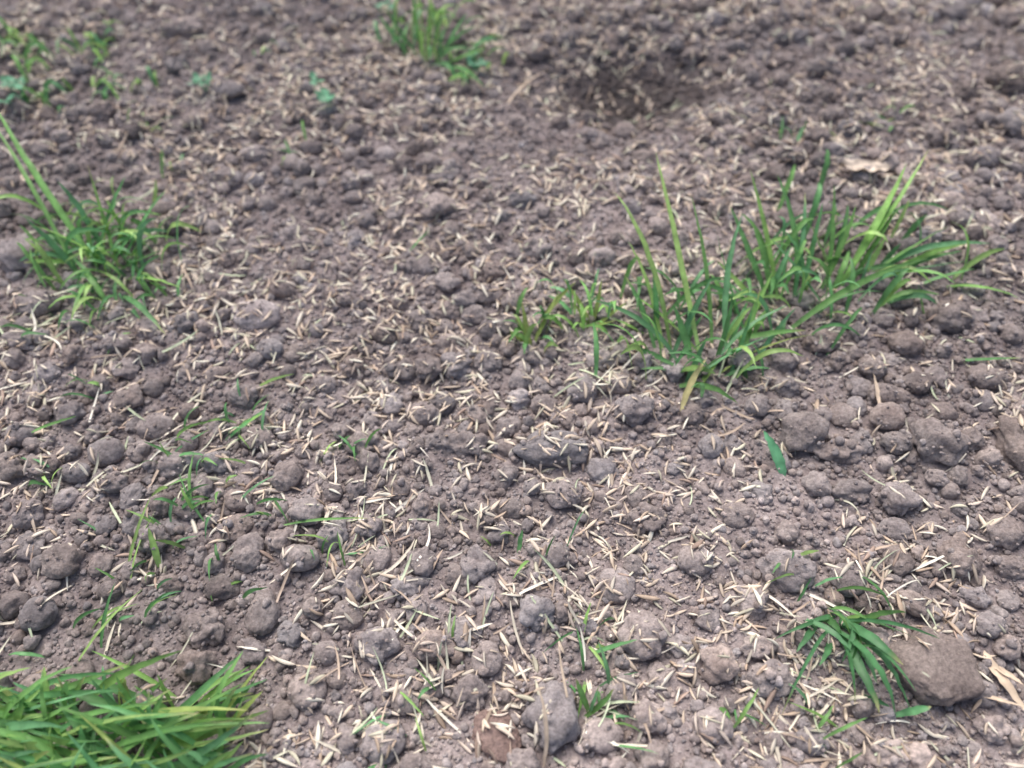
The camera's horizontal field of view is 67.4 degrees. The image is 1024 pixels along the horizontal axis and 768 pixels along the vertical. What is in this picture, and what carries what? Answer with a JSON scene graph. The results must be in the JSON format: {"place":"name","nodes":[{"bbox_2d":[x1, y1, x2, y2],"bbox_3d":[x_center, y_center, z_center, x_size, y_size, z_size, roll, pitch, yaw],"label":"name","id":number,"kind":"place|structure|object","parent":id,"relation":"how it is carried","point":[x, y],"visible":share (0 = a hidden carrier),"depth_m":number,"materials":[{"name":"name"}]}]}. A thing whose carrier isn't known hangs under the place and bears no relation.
{"place":"outdoors","nodes":[
{"label":"outdoors","id":0,"kind":"place"},
{"bbox_2d":[0,0,1023,767],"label":"ground","id":1,"kind":"structure","parent":0,"point":[20,662],"depth_m":0.37,"materials":[{"name":"soil"}]},
{"bbox_2d":[0,17,59,82],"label":"grass tuft","id":2,"kind":"object","parent":1,"relation":"on","point":[27,51],"visible":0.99,"depth_m":0.54,"materials":[{"name":"green plant"}]},
{"bbox_2d":[9,79,52,105],"bbox_3d":[-0.324,-0.190,0.507,0.053,0.018,0.029,0,54,0],"label":"grass tuft","id":3,"kind":"object","parent":1,"relation":"on","point":[45,89],"visible":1,"depth_m":0.51,"materials":[{"name":"green plant"}]},
{"bbox_2d":[35,49,104,112],"bbox_3d":[-0.287,-0.201,0.515,0.039,0.018,0.057,30,59,20],"label":"grass tuft","id":4,"kind":"object","parent":1,"relation":"on","point":[66,83],"visible":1,"depth_m":0.52,"materials":[{"name":"green plant"}]},
{"bbox_2d":[58,20,122,67],"bbox_3d":[-0.301,-0.244,0.547,0.038,0.019,0.050,0,54,0],"label":"grass tuft","id":5,"kind":"object","parent":1,"relation":"on","point":[97,41],"visible":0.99,"depth_m":0.55,"materials":[{"name":"green plant"}]},
{"bbox_2d":[0,114,200,353],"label":"grass tuft","id":6,"kind":"object","parent":1,"relation":"on","point":[94,254],"visible":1,"depth_m":0.42,"materials":[{"name":"green plant"}]},
{"bbox_2d":[91,66,158,103],"bbox_3d":[-0.264,-0.202,0.515,0.046,0.018,0.041,0,54,0],"label":"grass tuft","id":7,"kind":"object","parent":1,"relation":"on","point":[153,78],"visible":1,"depth_m":0.52,"materials":[{"name":"green plant"}]},
{"bbox_2d":[0,651,268,767],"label":"grass tuft","id":8,"kind":"object","parent":1,"relation":"on","point":[175,733],"visible":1,"depth_m":0.27,"materials":[{"name":"green plant"}]},
{"bbox_2d":[187,71,211,90],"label":"clover seedling","id":9,"kind":"object","parent":1,"relation":"on","point":[196,78],"visible":1,"depth_m":0.51,"materials":[{"name":"green plant"}]},
{"bbox_2d":[309,71,334,102],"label":"clover seedling","id":10,"kind":"object","parent":1,"relation":"on","point":[323,95],"visible":1,"depth_m":0.50,"materials":[{"name":"green plant"}]},
{"bbox_2d":[374,0,393,11],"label":"clover seedling","id":11,"kind":"object","parent":1,"relation":"on","point":[379,5],"visible":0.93,"depth_m":0.58,"materials":[{"name":"green plant"}]},
{"bbox_2d":[373,0,510,86],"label":"grass tuft","id":12,"kind":"object","parent":1,"relation":"on","point":[436,21],"visible":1,"depth_m":0.54,"materials":[{"name":"green plant"}]},
{"bbox_2d":[0,38,914,767],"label":"grass sprouts","id":13,"kind":"object","parent":1,"relation":"on","point":[776,458],"depth_m":0.32,"materials":[{"name":"plant"}]},
{"bbox_2d":[466,50,489,71],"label":"clover seedling","id":14,"kind":"object","parent":1,"relation":"on","point":[480,62],"visible":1,"depth_m":0.53,"materials":[{"name":"green plant"}]},
{"bbox_2d":[472,709,521,763],"bbox_3d":[-0.006,0.130,0.282,0.019,0.009,0.019,0,54,0],"label":"stone","id":15,"kind":"object","parent":1,"relation":"on","point":[495,740],"visible":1,"depth_m":0.28,"materials":[{"name":"brown stone"}]},
{"bbox_2d":[0,0,1023,767],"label":"soil clods","id":16,"kind":"object","parent":1,"relation":"on","point":[938,438],"visible":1,"depth_m":0.38,"materials":[{"name":"brown soil"}]},
{"bbox_2d":[0,75,25,103],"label":"clover seedling","id":17,"kind":"object","parent":16,"relation":"on","point":[5,80],"visible":1,"depth_m":0.51,"materials":[{"name":"green plant"}]},
{"bbox_2d":[0,0,1023,767],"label":"grass seeds","id":18,"kind":"object","parent":1,"relation":"on","point":[514,668],"depth_m":0.39,"materials":[{"name":"beige plant"}]},
{"bbox_2d":[0,0,1023,767],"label":"dry straw","id":19,"kind":"object","parent":1,"relation":"on","point":[1000,674],"visible":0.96,"depth_m":0.32,"materials":[{"name":"beige plant"}]},
{"bbox_2d":[502,269,626,353],"bbox_3d":[0.026,-0.037,0.390,0.064,0.029,0.052,0,54,0],"label":"grass tuft","id":20,"kind":"object","parent":1,"relation":"on","point":[524,337],"visible":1,"depth_m":0.39,"materials":[{"name":"green plant"}]},
{"bbox_2d":[593,154,814,410],"bbox_3d":[0.087,-0.043,0.375,0.120,0.058,0.106,30,59,20],"label":"grass tuft","id":21,"kind":"object","parent":1,"relation":"on","point":[744,335],"visible":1,"depth_m":0.38,"materials":[{"name":"green plant"}]},
{"bbox_2d":[689,149,1004,355],"bbox_3d":[0.169,-0.075,0.401,0.151,0.051,0.114,-33,60,-22],"label":"grass tuft","id":22,"kind":"object","parent":1,"relation":"on","point":[799,267],"visible":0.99,"depth_m":0.40,"materials":[{"name":"green plant"}]},
{"bbox_2d":[775,576,938,716],"bbox_3d":[0.131,0.100,0.296,0.065,0.019,0.055,0,54,0],"label":"grass tuft","id":23,"kind":"object","parent":1,"relation":"on","point":[877,645],"visible":1,"depth_m":0.29,"materials":[{"name":"green plant"}]},
{"bbox_2d":[840,158,890,171],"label":"dead leaf","id":24,"kind":"object","parent":1,"relation":"on","point":[856,164],"visible":1,"depth_m":0.46,"materials":[{"name":"plant"}]},
{"bbox_2d":[889,626,985,706],"bbox_3d":[0.162,0.109,0.296,0.033,0.015,0.029,0,54,0],"label":"stone","id":25,"kind":"object","parent":1,"relation":"on","point":[949,667],"visible":1,"depth_m":0.29,"materials":[{"name":"brown stone"}]},
{"bbox_2d":[920,269,1018,360],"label":"grass sprouts","id":26,"kind":"object","parent":1,"relation":"on","point":[963,285],"depth_m":0.40,"materials":[{"name":"plant"}]}
]}

